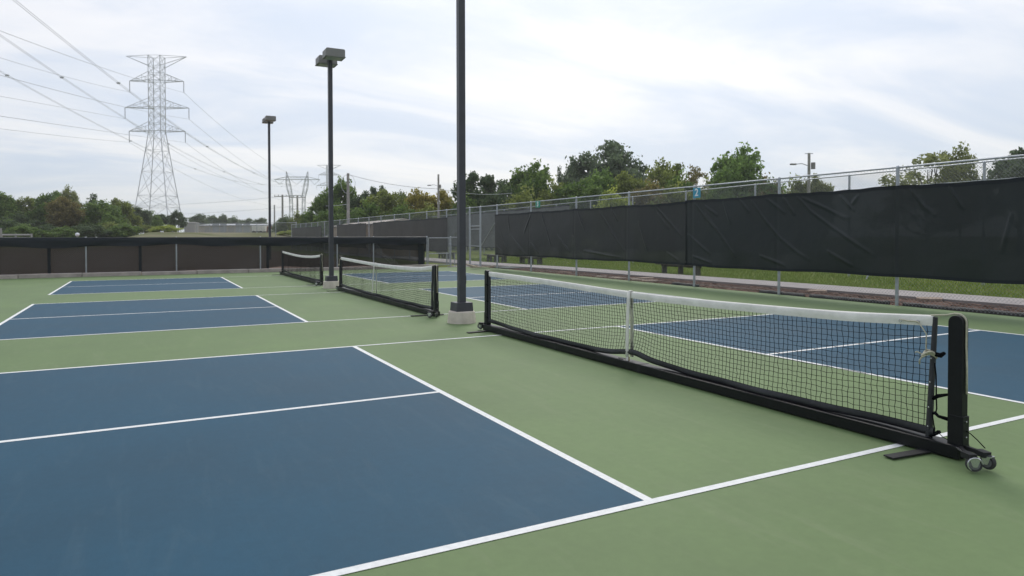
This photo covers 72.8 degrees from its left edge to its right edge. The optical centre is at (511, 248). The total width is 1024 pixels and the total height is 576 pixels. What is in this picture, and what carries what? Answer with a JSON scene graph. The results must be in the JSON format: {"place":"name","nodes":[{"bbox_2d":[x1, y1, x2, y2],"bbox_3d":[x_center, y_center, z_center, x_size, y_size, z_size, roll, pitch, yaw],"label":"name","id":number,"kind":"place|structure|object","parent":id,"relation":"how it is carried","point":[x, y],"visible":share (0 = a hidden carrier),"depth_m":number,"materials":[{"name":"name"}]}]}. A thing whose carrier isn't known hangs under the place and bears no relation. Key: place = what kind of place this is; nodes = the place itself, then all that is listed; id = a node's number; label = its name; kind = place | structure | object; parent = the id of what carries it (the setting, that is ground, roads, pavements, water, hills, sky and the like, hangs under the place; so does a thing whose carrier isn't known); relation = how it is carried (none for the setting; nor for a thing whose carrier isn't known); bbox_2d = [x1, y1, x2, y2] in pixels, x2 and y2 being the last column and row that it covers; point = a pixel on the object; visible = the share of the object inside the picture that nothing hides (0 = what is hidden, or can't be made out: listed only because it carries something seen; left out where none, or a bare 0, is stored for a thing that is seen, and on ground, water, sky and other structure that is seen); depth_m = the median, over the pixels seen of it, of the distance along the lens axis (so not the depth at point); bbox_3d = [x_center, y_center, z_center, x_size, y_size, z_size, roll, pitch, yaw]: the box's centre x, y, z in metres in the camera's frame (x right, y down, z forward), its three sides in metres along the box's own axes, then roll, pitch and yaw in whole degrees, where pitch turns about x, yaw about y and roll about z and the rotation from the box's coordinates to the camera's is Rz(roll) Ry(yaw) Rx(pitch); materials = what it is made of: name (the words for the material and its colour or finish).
{"place":"outdoors","nodes":[
{"label":"outdoors","id":0,"kind":"place"},
{"bbox_2d":[0,0,1023,236],"label":"sky","id":1,"kind":"structure","parent":0,"point":[853,85],"materials":[{"name":"white"}]},
{"bbox_2d":[42,232,1022,297],"bbox_3d":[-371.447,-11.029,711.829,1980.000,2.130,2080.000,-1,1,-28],"label":"ground","id":2,"kind":"structure","parent":0,"point":[203,234],"depth_m":61.24,"materials":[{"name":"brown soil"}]},
{"bbox_2d":[0,216,19,236],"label":"shrub","id":3,"kind":"object","parent":2,"relation":"on","point":[5,224],"visible":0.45,"depth_m":83.72,"materials":[{"name":"green plant"}]},
{"bbox_2d":[0,191,21,220],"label":"tree","id":4,"kind":"object","parent":2,"relation":"on","point":[9,208],"visible":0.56,"depth_m":97.73,"materials":[{"name":"green plant"}]},
{"bbox_2d":[8,211,30,223],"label":"shrub","id":5,"kind":"object","parent":2,"relation":"on","point":[18,218],"visible":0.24,"depth_m":95.51,"materials":[{"name":"green plant"}]},
{"bbox_2d":[2,223,42,236],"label":"shrub","id":6,"kind":"object","parent":2,"relation":"on","point":[21,229],"visible":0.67,"depth_m":81.28,"materials":[{"name":"green plant"}]},
{"bbox_2d":[14,196,46,220],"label":"tree","id":7,"kind":"object","parent":2,"relation":"on","point":[25,203],"visible":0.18,"depth_m":101.12,"materials":[{"name":"green plant"}]},
{"bbox_2d":[23,190,77,227],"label":"tree","id":8,"kind":"object","parent":2,"relation":"on","point":[40,210],"visible":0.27,"depth_m":98.59,"materials":[{"name":"green plant"}]},
{"bbox_2d":[37,226,80,236],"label":"shrub","id":9,"kind":"object","parent":2,"relation":"on","point":[60,232],"visible":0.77,"depth_m":83.20,"materials":[{"name":"green plant"}]},
{"bbox_2d":[44,196,86,227],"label":"tree","id":10,"kind":"object","parent":2,"relation":"on","point":[62,211],"visible":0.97,"depth_m":92.81,"materials":[{"name":"green plant"}]},
{"bbox_2d":[60,184,85,209],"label":"tree","id":11,"kind":"object","parent":2,"relation":"on","point":[73,195],"visible":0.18,"depth_m":111.56,"materials":[{"name":"green plant"}]},
{"bbox_2d":[72,223,113,236],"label":"shrub","id":12,"kind":"object","parent":2,"relation":"on","point":[92,231],"visible":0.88,"depth_m":85.22,"materials":[{"name":"green plant"}]},
{"bbox_2d":[74,198,128,226],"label":"tree","id":13,"kind":"object","parent":2,"relation":"on","point":[95,211],"visible":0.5,"depth_m":96.60,"materials":[{"name":"green plant"}]},
{"bbox_2d":[98,212,124,224],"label":"shrub","id":14,"kind":"object","parent":2,"relation":"on","point":[109,218],"visible":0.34,"depth_m":93.71,"materials":[{"name":"green plant"}]},
{"bbox_2d":[99,197,143,225],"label":"tree","id":15,"kind":"object","parent":2,"relation":"on","point":[127,208],"visible":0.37,"depth_m":103.70,"materials":[{"name":"green plant"}]},
{"bbox_2d":[103,222,143,236],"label":"shrub","id":16,"kind":"object","parent":2,"relation":"on","point":[121,230],"visible":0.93,"depth_m":87.11,"materials":[{"name":"green plant"}]},
{"bbox_2d":[132,206,152,225],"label":"tree","id":17,"kind":"object","parent":2,"relation":"on","point":[146,213],"visible":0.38,"depth_m":120.03,"materials":[{"name":"green plant"}]},
{"bbox_2d":[144,211,163,231],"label":"tree","id":18,"kind":"object","parent":2,"relation":"on","point":[156,219],"visible":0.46,"depth_m":127.57,"materials":[{"name":"green plant"}]},
{"bbox_2d":[124,55,188,231],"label":"transmission pylon","id":19,"kind":"object","parent":2,"relation":"on","point":[160,107],"visible":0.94,"depth_m":172.17,"materials":[{"name":"silver metal"}]},
{"bbox_2d":[1,71,275,184],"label":"power line","id":20,"kind":"object","parent":19,"relation":"hanging from","point":[104,127],"visible":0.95,"depth_m":142.76,"materials":[{"name":"silver metal"}]},
{"bbox_2d":[0,34,295,186],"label":"power line","id":21,"kind":"object","parent":19,"relation":"hanging from","point":[62,77],"visible":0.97,"depth_m":121.38,"materials":[{"name":"silver metal"}]},
{"bbox_2d":[0,75,311,194],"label":"power line","id":22,"kind":"object","parent":19,"relation":"hanging from","point":[131,108],"visible":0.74,"depth_m":126.12,"materials":[{"name":"silver metal"}]},
{"bbox_2d":[13,0,310,186],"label":"power line","id":23,"kind":"object","parent":19,"relation":"hanging from","point":[117,82],"visible":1,"depth_m":108.92,"materials":[{"name":"silver metal"}]},
{"bbox_2d":[1,31,333,182],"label":"power line","id":24,"kind":"object","parent":19,"relation":"hanging from","point":[134,78],"visible":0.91,"depth_m":131.59,"materials":[{"name":"silver metal"}]},
{"bbox_2d":[148,224,182,231],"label":"shrub","id":25,"kind":"object","parent":2,"relation":"on","point":[162,228],"visible":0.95,"depth_m":99.10,"materials":[{"name":"green plant"}]},
{"bbox_2d":[168,209,187,231],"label":"tree","id":26,"kind":"object","parent":2,"relation":"on","point":[181,221],"visible":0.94,"depth_m":117.56,"materials":[{"name":"green plant"}]},
{"bbox_2d":[187,213,208,224],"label":"tree","id":27,"kind":"object","parent":2,"relation":"on","point":[200,218],"visible":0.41,"depth_m":214.24,"materials":[{"name":"green plant"}]},
{"bbox_2d":[0,264,437,278],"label":"kerb","id":28,"kind":"structure","parent":2,"relation":"on","point":[52,275],"depth_m":26.75,"materials":[{"name":"concrete"}]},
{"bbox_2d":[199,224,277,231],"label":"warehouse","id":29,"kind":"structure","parent":2,"relation":"on","point":[215,228],"depth_m":164.89,"materials":[{"name":"grey metal"}]},
{"bbox_2d":[184,222,296,236],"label":"chain link fence","id":30,"kind":"object","parent":2,"relation":"on","point":[235,227],"visible":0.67,"depth_m":102.34,"materials":[{"name":"metal"}]},
{"bbox_2d":[41,236,456,273],"bbox_3d":[-14.844,0.340,26.688,29.678,1.567,0.205,-1,1,-32],"label":"fence","id":31,"kind":"object","parent":2,"relation":"on","point":[426,250],"visible":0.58,"depth_m":31.97,"materials":[{"name":"metal"}]},
{"bbox_2d":[0,237,426,274],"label":"windscreen","id":32,"kind":"object","parent":31,"relation":"attached to","point":[30,255],"visible":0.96,"depth_m":27.79,"materials":[{"name":"fabric"}]},
{"bbox_2d":[428,238,450,264],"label":"gate","id":33,"kind":"structure","parent":31,"relation":"attached to","point":[438,253],"depth_m":33.76,"materials":[{"name":"metal"}]},
{"bbox_2d":[262,115,275,236],"bbox_3d":[-13.072,-3.206,37.450,0.545,7.641,1.345,-1,1,-28],"label":"light pole","id":34,"kind":"object","parent":2,"relation":"on","point":[268,120],"visible":0.89,"depth_m":37.39,"materials":[{"name":"brown metal"}]},
{"bbox_2d":[271,214,293,233],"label":"tree","id":35,"kind":"object","parent":2,"relation":"on","point":[283,221],"visible":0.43,"depth_m":118.83,"materials":[{"name":"green plant"}]},
{"bbox_2d":[286,211,301,229],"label":"tree","id":36,"kind":"object","parent":2,"relation":"on","point":[296,219],"visible":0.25,"depth_m":117.55,"materials":[{"name":"green plant"}]},
{"bbox_2d":[274,171,319,216],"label":"transmission pylon","id":37,"kind":"object","parent":2,"relation":"on","point":[304,184],"visible":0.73,"depth_m":351.32,"materials":[{"name":"silver metal"}]},
{"bbox_2d":[304,193,327,225],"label":"tree","id":38,"kind":"object","parent":2,"relation":"on","point":[309,217],"visible":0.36,"depth_m":90.75,"materials":[{"name":"green plant"}]},
{"bbox_2d":[310,202,346,236],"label":"shrub","id":39,"kind":"object","parent":2,"relation":"on","point":[337,211],"visible":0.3,"depth_m":80.89,"materials":[{"name":"green plant"}]},
{"bbox_2d":[314,176,356,225],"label":"tree","id":40,"kind":"object","parent":2,"relation":"on","point":[339,194],"visible":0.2,"depth_m":89.03,"materials":[{"name":"green plant"}]},
{"bbox_2d":[341,173,355,223],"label":"utility pole","id":41,"kind":"object","parent":2,"relation":"on","point":[348,201],"visible":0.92,"depth_m":67.81,"materials":[{"name":"grey wood"}]},
{"bbox_2d":[342,194,366,218],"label":"tree","id":42,"kind":"object","parent":2,"relation":"on","point":[354,201],"visible":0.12,"depth_m":85.35,"materials":[{"name":"green plant"}]},
{"bbox_2d":[344,197,392,223],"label":"shrub","id":43,"kind":"object","parent":2,"relation":"on","point":[371,211],"visible":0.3,"depth_m":79.32,"materials":[{"name":"green plant"}]},
{"bbox_2d":[334,218,408,236],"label":"shed","id":44,"kind":"structure","parent":2,"relation":"on","point":[367,231],"depth_m":54.57,"materials":[{"name":"grey metal"}]},
{"bbox_2d":[360,185,390,200],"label":"tree","id":45,"kind":"object","parent":2,"relation":"on","point":[372,190],"visible":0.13,"depth_m":99.60,"materials":[{"name":"green plant"}]},
{"bbox_2d":[360,188,413,220],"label":"tree","id":46,"kind":"object","parent":2,"relation":"on","point":[384,199],"visible":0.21,"depth_m":82.50,"materials":[{"name":"green plant"}]},
{"bbox_2d":[377,200,416,220],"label":"shrub","id":47,"kind":"object","parent":2,"relation":"on","point":[399,209],"visible":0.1,"depth_m":79.43,"materials":[{"name":"green plant"}]},
{"bbox_2d":[404,187,436,211],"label":"tree","id":48,"kind":"object","parent":2,"relation":"on","point":[417,199],"visible":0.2,"depth_m":83.14,"materials":[{"name":"green plant"}]},
{"bbox_2d":[410,201,440,219],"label":"tree","id":49,"kind":"object","parent":2,"relation":"on","point":[425,209],"visible":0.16,"depth_m":78.94,"materials":[{"name":"green plant"}]},
{"bbox_2d":[427,174,440,216],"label":"utility pole","id":50,"kind":"object","parent":2,"relation":"on","point":[438,197],"visible":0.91,"depth_m":67.88,"materials":[{"name":"grey wood"}]},
{"bbox_2d":[433,189,455,215],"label":"tree","id":51,"kind":"object","parent":2,"relation":"on","point":[444,198],"visible":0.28,"depth_m":84.88,"materials":[{"name":"green plant"}]},
{"bbox_2d":[449,191,482,249],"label":"shrub","id":52,"kind":"object","parent":2,"relation":"on","point":[470,203],"visible":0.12,"depth_m":79.34,"materials":[{"name":"green plant"}]},
{"bbox_2d":[455,187,488,247],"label":"tree","id":53,"kind":"object","parent":2,"relation":"on","point":[477,195],"visible":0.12,"depth_m":81.36,"materials":[{"name":"green plant"}]},
{"bbox_2d":[450,170,510,200],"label":"tree","id":54,"kind":"object","parent":2,"relation":"on","point":[487,182],"visible":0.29,"depth_m":83.54,"materials":[{"name":"green plant"}]},
{"bbox_2d":[478,180,515,249],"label":"shrub","id":55,"kind":"object","parent":2,"relation":"on","point":[496,198],"visible":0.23,"depth_m":76.98,"materials":[{"name":"green plant"}]},
{"bbox_2d":[0,267,1023,575],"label":"court surface","id":56,"kind":"object","parent":2,"relation":"on","point":[878,513],"visible":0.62,"depth_m":5.20,"materials":[{"name":"green paint"}]},
{"bbox_2d":[277,250,322,285],"bbox_3d":[-7.295,0.584,23.573,0.624,0.942,7.117,-1,1,-28],"label":"pickleball net","id":57,"kind":"object","parent":56,"relation":"on","point":[311,279],"visible":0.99,"depth_m":23.03,"materials":[{"name":"black fabric"}]},
{"bbox_2d":[315,47,345,288],"bbox_3d":[-5.118,-2.148,19.613,0.545,6.645,1.345,-1,1,-28],"label":"light pole","id":58,"kind":"object","parent":56,"relation":"on","point":[329,58],"visible":0.87,"depth_m":19.55,"materials":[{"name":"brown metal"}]},
{"bbox_2d":[331,256,443,317],"bbox_3d":[-3.068,0.713,15.583,0.624,0.942,7.397,-1,1,-28],"label":"pickleball net","id":59,"kind":"object","parent":56,"relation":"on","point":[431,310],"visible":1,"depth_m":14.58,"materials":[{"name":"black netting"},{"name":"white vinyl"},{"name":"black painted steel"}]},
{"bbox_2d":[447,0,475,323],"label":"light pole","id":60,"kind":"object","parent":56,"relation":"on","point":[461,311],"visible":0.88,"depth_m":11.62,"materials":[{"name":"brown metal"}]},
{"bbox_2d":[0,271,1023,575],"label":"court zone paint","id":61,"kind":"object","parent":56,"relation":"on","point":[310,489],"visible":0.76,"depth_m":4.75,"materials":[{"name":"blue paint"}]},
{"bbox_2d":[0,271,1023,575],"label":"court line paint","id":62,"kind":"object","parent":56,"relation":"on","point":[534,527],"visible":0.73,"depth_m":4.75,"materials":[{"name":"white paint"}]},
{"bbox_2d":[466,270,996,471],"bbox_3d":[1.192,0.843,7.531,0.624,0.942,7.479,-1,1,-28],"label":"pickleball net","id":63,"kind":"object","parent":56,"relation":"on","point":[923,439],"visible":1,"depth_m":5.59,"materials":[{"name":"black netting"},{"name":"white vinyl"},{"name":"black painted metal"}]},
{"bbox_2d":[499,184,549,210],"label":"tree","id":64,"kind":"object","parent":2,"relation":"on","point":[523,196],"visible":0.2,"depth_m":74.68,"materials":[{"name":"green plant"}]},
{"bbox_2d":[506,158,552,205],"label":"tree","id":65,"kind":"object","parent":2,"relation":"on","point":[534,176],"visible":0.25,"depth_m":82.28,"materials":[{"name":"green plant"}]},
{"bbox_2d":[534,175,563,207],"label":"tree","id":66,"kind":"object","parent":2,"relation":"on","point":[544,195],"visible":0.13,"depth_m":79.08,"materials":[{"name":"green plant"}]},
{"bbox_2d":[557,164,580,194],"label":"tree","id":67,"kind":"object","parent":2,"relation":"on","point":[565,179],"visible":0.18,"depth_m":105.59,"materials":[{"name":"green plant"}]},
{"bbox_2d":[549,178,602,208],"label":"tree","id":68,"kind":"object","parent":2,"relation":"on","point":[581,188],"visible":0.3,"depth_m":75.84,"materials":[{"name":"green plant"}]},
{"bbox_2d":[565,139,649,184],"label":"tree","id":69,"kind":"object","parent":2,"relation":"on","point":[618,160],"visible":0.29,"depth_m":99.77,"materials":[{"name":"green plant"}]},
{"bbox_2d":[587,166,628,195],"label":"tree","id":70,"kind":"object","parent":2,"relation":"on","point":[604,180],"visible":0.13,"depth_m":80.81,"materials":[{"name":"green plant"}]},
{"bbox_2d":[591,184,633,207],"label":"shrub","id":71,"kind":"object","parent":2,"relation":"on","point":[609,197],"visible":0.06,"depth_m":71.32,"materials":[{"name":"green plant"}]},
{"bbox_2d":[602,171,658,196],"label":"tree","id":72,"kind":"object","parent":2,"relation":"on","point":[625,182],"visible":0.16,"depth_m":78.90,"materials":[{"name":"green plant"}]},
{"bbox_2d":[623,176,668,204],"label":"shrub","id":73,"kind":"object","parent":2,"relation":"on","point":[651,186],"visible":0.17,"depth_m":74.61,"materials":[{"name":"green plant"}]},
{"bbox_2d":[291,154,1023,315],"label":"chain link fence","id":74,"kind":"object","parent":2,"relation":"on","point":[896,281],"visible":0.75,"depth_m":19.14,"materials":[{"name":"metal"}]},
{"bbox_2d":[292,226,320,236],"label":"windscreen","id":75,"kind":"object","parent":74,"relation":"attached to","point":[307,232],"visible":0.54,"depth_m":71.85,"materials":[{"name":"grey fabric"}]},
{"bbox_2d":[337,223,365,236],"bbox_3d":[-12.934,-1.004,55.572,0.052,1.903,9.602,-1,1,-27],"label":"windscreen","id":76,"kind":"object","parent":74,"relation":"attached to","point":[353,230],"visible":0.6,"depth_m":54.94,"materials":[{"name":"grey fabric"}]},
{"bbox_2d":[373,217,447,251],"bbox_3d":[-6.668,-0.814,43.163,0.058,1.882,14.403,-1,1,-27],"label":"windscreen","id":77,"kind":"object","parent":74,"relation":"attached to","point":[433,229],"visible":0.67,"depth_m":40.66,"materials":[{"name":"grey fabric"}]},
{"bbox_2d":[470,229,479,264],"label":"tall gate","id":78,"kind":"structure","parent":74,"relation":"attached to","point":[475,246],"depth_m":33.72,"materials":[{"name":"metal"}]},
{"bbox_2d":[495,201,685,264],"bbox_3d":[2.113,-0.522,25.738,0.066,1.863,12.823,-1,1,-27],"label":"windscreen","id":79,"kind":"object","parent":74,"relation":"attached to","point":[652,233],"visible":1,"depth_m":23.88,"materials":[{"name":"fabric"}]},
{"bbox_2d":[685,177,1023,283],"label":"windscreen","id":80,"kind":"object","parent":74,"relation":"attached to","point":[972,231],"visible":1,"depth_m":14.71,"materials":[{"name":"black fabric"}]},
{"bbox_2d":[644,157,686,190],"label":"tree","id":81,"kind":"object","parent":2,"relation":"on","point":[662,173],"visible":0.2,"depth_m":85.20,"materials":[{"name":"green plant"}]},
{"bbox_2d":[648,179,699,203],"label":"shrub","id":82,"kind":"object","parent":2,"relation":"on","point":[676,195],"visible":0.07,"depth_m":73.24,"materials":[{"name":"green plant"}]},
{"bbox_2d":[655,263,701,275],"bbox_3d":[6.381,0.877,26.277,0.520,0.582,2.350,-1,1,-28],"label":"timber bench","id":83,"kind":"object","parent":2,"relation":"on","point":[681,268],"visible":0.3,"depth_m":26.04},
{"bbox_2d":[664,167,700,195],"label":"tree","id":84,"kind":"object","parent":2,"relation":"on","point":[674,181],"visible":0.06,"depth_m":81.54,"materials":[{"name":"green plant"}]},
{"bbox_2d":[683,164,706,191],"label":"tree","id":85,"kind":"object","parent":2,"relation":"on","point":[695,177],"visible":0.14,"depth_m":89.71,"materials":[{"name":"green plant"}]},
{"bbox_2d":[698,178,739,198],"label":"shrub","id":86,"kind":"object","parent":2,"relation":"on","point":[720,196],"visible":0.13,"depth_m":75.55,"materials":[{"name":"green plant"}]},
{"bbox_2d":[431,157,1023,284],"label":"chain link fence","id":87,"kind":"object","parent":2,"relation":"on","point":[930,167],"visible":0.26,"depth_m":25.93,"materials":[{"name":"metal"}]},
{"bbox_2d":[441,205,569,247],"bbox_3d":[-1.883,-1.568,60.052,0.065,3.133,30.148,-1,1,-22],"label":"windscreen","id":88,"kind":"object","parent":87,"relation":"attached to","point":[473,233],"visible":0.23,"depth_m":61.88,"materials":[{"name":"black cloth"}]},
{"bbox_2d":[701,141,787,199],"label":"tree","id":89,"kind":"object","parent":2,"relation":"on","point":[742,165],"visible":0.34,"depth_m":77.77,"materials":[{"name":"green plant"}]},
{"bbox_2d":[476,265,1023,312],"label":"mulch bed","id":90,"kind":"object","parent":2,"relation":"on","point":[933,303],"visible":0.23,"depth_m":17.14,"materials":[{"name":"brown wood"}]},
{"bbox_2d":[758,290,805,296],"bbox_3d":[6.758,1.121,17.225,0.310,0.102,1.440,-1,1,-28],"label":"landscape fabric","id":91,"kind":"object","parent":90,"relation":"on","point":[784,293],"visible":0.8,"depth_m":17.13,"materials":[{"name":"black fabric"}]},
{"bbox_2d":[809,295,889,304],"bbox_3d":[7.595,1.147,15.575,0.327,0.104,2.040,-1,1,-28],"label":"landscape fabric","id":92,"kind":"object","parent":90,"relation":"on","point":[851,299],"visible":0.79,"depth_m":15.46,"materials":[{"name":"black fabric"}]},
{"bbox_2d":[902,303,1023,316],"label":"landscape fabric","id":93,"kind":"object","parent":90,"relation":"on","point":[1005,313],"visible":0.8,"depth_m":13.26,"materials":[{"name":"black fabric"}]},
{"bbox_2d":[748,172,790,195],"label":"shrub","id":94,"kind":"object","parent":2,"relation":"on","point":[762,192],"visible":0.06,"depth_m":76.87,"materials":[{"name":"green plant"}]},
{"bbox_2d":[783,172,812,193],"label":"tree","id":95,"kind":"object","parent":2,"relation":"on","point":[793,188],"visible":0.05,"depth_m":83.31,"materials":[{"name":"green plant"}]},
{"bbox_2d":[790,153,814,192],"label":"utility pole","id":96,"kind":"object","parent":2,"relation":"on","point":[808,173],"visible":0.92,"depth_m":69.76,"materials":[{"name":"grey metal"}]},
{"bbox_2d":[799,173,834,192],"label":"tree","id":97,"kind":"object","parent":2,"relation":"on","point":[817,186],"visible":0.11,"depth_m":81.28,"materials":[{"name":"green plant"}]},
{"bbox_2d":[878,152,982,185],"bbox_3d":[39.582,-4.234,65.806,9.965,10.099,10.045,-1,1,-22],"label":"tree","id":98,"kind":"object","parent":2,"relation":"on","point":[932,158],"visible":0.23,"depth_m":64.17,"materials":[{"name":"green plant"}]},
{"bbox_2d":[932,141,982,183],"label":"tree","id":99,"kind":"object","parent":2,"relation":"on","point":[962,153],"visible":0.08,"depth_m":65.43,"materials":[{"name":"green plant"}]},
{"bbox_2d":[978,146,1023,179],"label":"tree","id":100,"kind":"object","parent":2,"relation":"on","point":[1004,166],"visible":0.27,"depth_m":60.01,"materials":[{"name":"green plant"}]},
{"bbox_2d":[425,258,1023,309],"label":"path","id":101,"kind":"structure","parent":0,"point":[953,298],"depth_m":19.33,"materials":[{"name":"concrete"}]},
{"bbox_2d":[439,257,1023,298],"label":"grass","id":102,"kind":"structure","parent":0,"point":[958,289],"depth_m":24.07,"materials":[{"name":"green plant"}]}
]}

